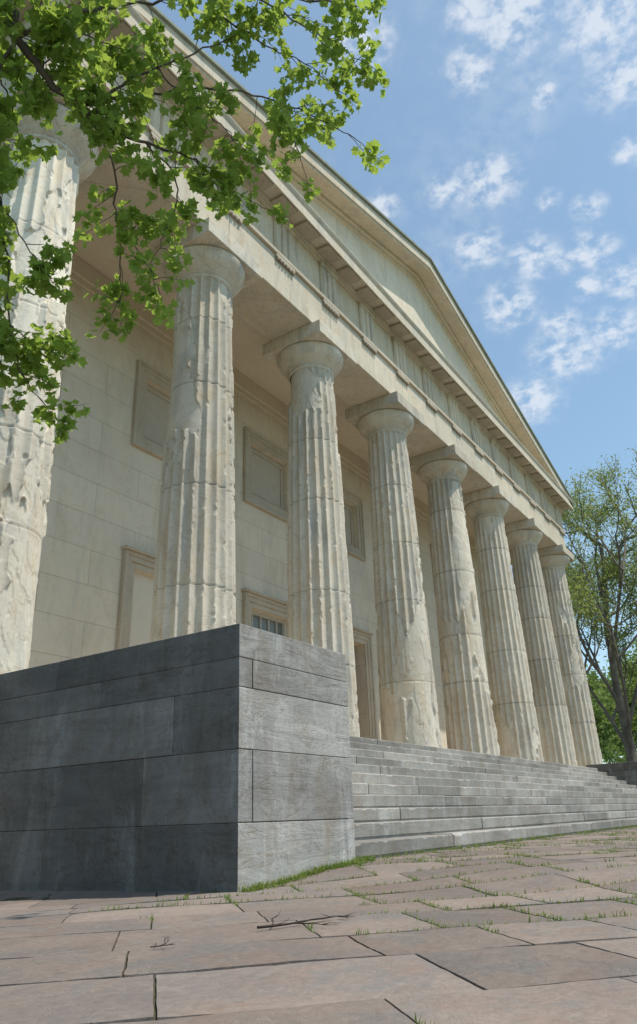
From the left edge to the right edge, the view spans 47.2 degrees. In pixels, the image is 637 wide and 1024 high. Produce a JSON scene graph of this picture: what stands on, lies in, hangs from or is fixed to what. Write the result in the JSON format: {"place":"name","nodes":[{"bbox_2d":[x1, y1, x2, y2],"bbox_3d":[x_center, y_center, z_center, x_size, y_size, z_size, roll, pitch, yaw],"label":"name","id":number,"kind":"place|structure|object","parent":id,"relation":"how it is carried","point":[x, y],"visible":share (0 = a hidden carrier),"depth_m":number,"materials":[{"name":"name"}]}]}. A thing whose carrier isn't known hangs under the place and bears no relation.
{"place":"outdoors","nodes":[
{"label":"outdoors","id":0,"kind":"place"},
{"bbox_2d":[0,894,156,1020],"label":"soil","id":1,"kind":"structure","parent":0,"point":[154,978],"depth_m":2.44,"materials":[{"name":"brown soil"}]},
{"bbox_2d":[0,0,390,445],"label":"sycamore tree","id":2,"kind":"object","parent":1,"relation":"on","point":[54,27],"visible":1,"depth_m":4.48,"materials":[{"name":"green plant"}]},
{"bbox_2d":[0,826,636,1023],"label":"paving","id":3,"kind":"structure","parent":0,"point":[224,961],"depth_m":2.57,"materials":[{"name":"stone"}]},
{"bbox_2d":[150,936,173,947],"bbox_3d":[-0.570,1.574,2.684,0.086,0.037,0.087,-6,-23,8],"label":"fallen twig","id":4,"kind":"object","parent":3,"relation":"on","point":[165,942],"visible":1,"depth_m":2.67,"materials":[{"name":"grey wood"}]},
{"bbox_2d":[0,623,355,893],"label":"stone pedestal","id":5,"kind":"object","parent":3,"relation":"on","point":[217,759],"visible":0.91,"depth_m":5.71,"materials":[{"name":"grey stone"}]},
{"bbox_2d":[257,908,354,928],"bbox_3d":[-0.040,1.763,3.187,0.386,0.050,0.375,-5,-23,7],"label":"fallen twig","id":6,"kind":"object","parent":3,"relation":"on","point":[280,924],"visible":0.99,"depth_m":3.13,"materials":[{"name":"brown wood"}]},
{"bbox_2d":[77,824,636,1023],"bbox_3d":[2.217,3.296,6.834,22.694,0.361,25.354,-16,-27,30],"label":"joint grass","id":7,"kind":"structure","parent":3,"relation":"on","point":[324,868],"depth_m":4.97,"materials":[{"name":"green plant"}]},
{"bbox_2d":[350,736,636,857],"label":"stone steps","id":8,"kind":"structure","parent":3,"relation":"on","point":[408,797],"depth_m":11.11,"materials":[{"name":"grey stone"}]},
{"bbox_2d":[586,762,636,784],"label":"stone pedestal","id":9,"kind":"object","parent":3,"relation":"on","point":[625,771],"visible":0.3,"depth_m":23.67,"materials":[{"name":"grey stone"}]},
{"bbox_2d":[149,0,636,763],"label":"sky","id":10,"kind":"structure","parent":0,"point":[507,129],"materials":[{"name":"blue"}]},
{"label":"ground","id":11,"kind":"structure","parent":0,"visible":0},
{"bbox_2d":[0,0,602,766],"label":"temple building","id":12,"kind":"structure","parent":11,"relation":"on","point":[312,426],"depth_m":14.96,"materials":[{"name":"stone"}]},
{"bbox_2d":[116,545,155,648],"bbox_3d":[-2.890,2.296,13.227,0.340,2.950,2.120,-16,-27,30],"label":"window","id":13,"kind":"structure","parent":12,"relation":"in","point":[136,589],"depth_m":13.00,"materials":[{"name":"paint"}]},
{"bbox_2d":[131,359,171,459],"bbox_3d":[-3.068,-1.825,14.987,0.280,1.900,2.040,-16,-27,30],"label":"window","id":14,"kind":"structure","parent":12,"relation":"in","point":[151,406],"depth_m":14.60,"materials":[{"name":"stone"}]},
{"bbox_2d":[241,588,286,636],"bbox_3d":[-1.062,3.331,15.836,0.400,2.950,2.120,-16,-27,30],"label":"window","id":15,"kind":"structure","parent":12,"relation":"in","point":[251,598],"depth_m":16.13,"materials":[{"name":"beige glass"}]},
{"bbox_2d":[243,426,287,522],"bbox_3d":[-1.215,-0.798,17.581,0.280,1.900,2.040,-16,-27,30],"label":"window","id":16,"kind":"structure","parent":12,"relation":"in","point":[263,489],"depth_m":17.48,"materials":[{"name":"stone"}]},
{"bbox_2d":[342,487,365,561],"bbox_3d":[0.639,0.230,20.176,0.280,1.900,2.040,-16,-27,30],"label":"window","id":17,"kind":"structure","parent":12,"relation":"in","point":[360,553],"depth_m":20.67,"materials":[{"name":"stone"}]},
{"bbox_2d":[353,626,377,738],"bbox_3d":[0.908,4.506,18.290,0.138,3.339,2.120,-16,-27,30],"label":"door","id":18,"kind":"structure","parent":12,"relation":"in","point":[361,636],"depth_m":19.10,"materials":[{"name":"beige stone"}]},
{"bbox_2d":[430,543,434,588],"bbox_3d":[4.430,2.261,25.314,0.078,1.900,2.040,-16,-27,30],"label":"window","id":19,"kind":"structure","parent":12,"relation":"in","point":[431,543],"depth_m":24.71,"materials":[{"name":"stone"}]},
{"bbox_2d":[561,448,636,761],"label":"park tree","id":20,"kind":"object","parent":11,"relation":"on","point":[583,596],"visible":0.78,"depth_m":33.76,"materials":[{"name":"green plant"}]},
{"bbox_2d":[586,634,636,762],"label":"park tree","id":21,"kind":"object","parent":11,"relation":"on","point":[595,677],"visible":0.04,"depth_m":50.59,"materials":[{"name":"green plant"}]},
{"bbox_2d":[589,638,636,762],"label":"park tree","id":22,"kind":"object","parent":11,"relation":"on","point":[604,697],"visible":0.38,"depth_m":42.79,"materials":[{"name":"green plant"}]},
{"bbox_2d":[600,726,636,762],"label":"leafy shrub","id":23,"kind":"object","parent":11,"relation":"on","point":[620,760],"visible":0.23,"depth_m":37.33,"materials":[{"name":"green plant"}]}
]}

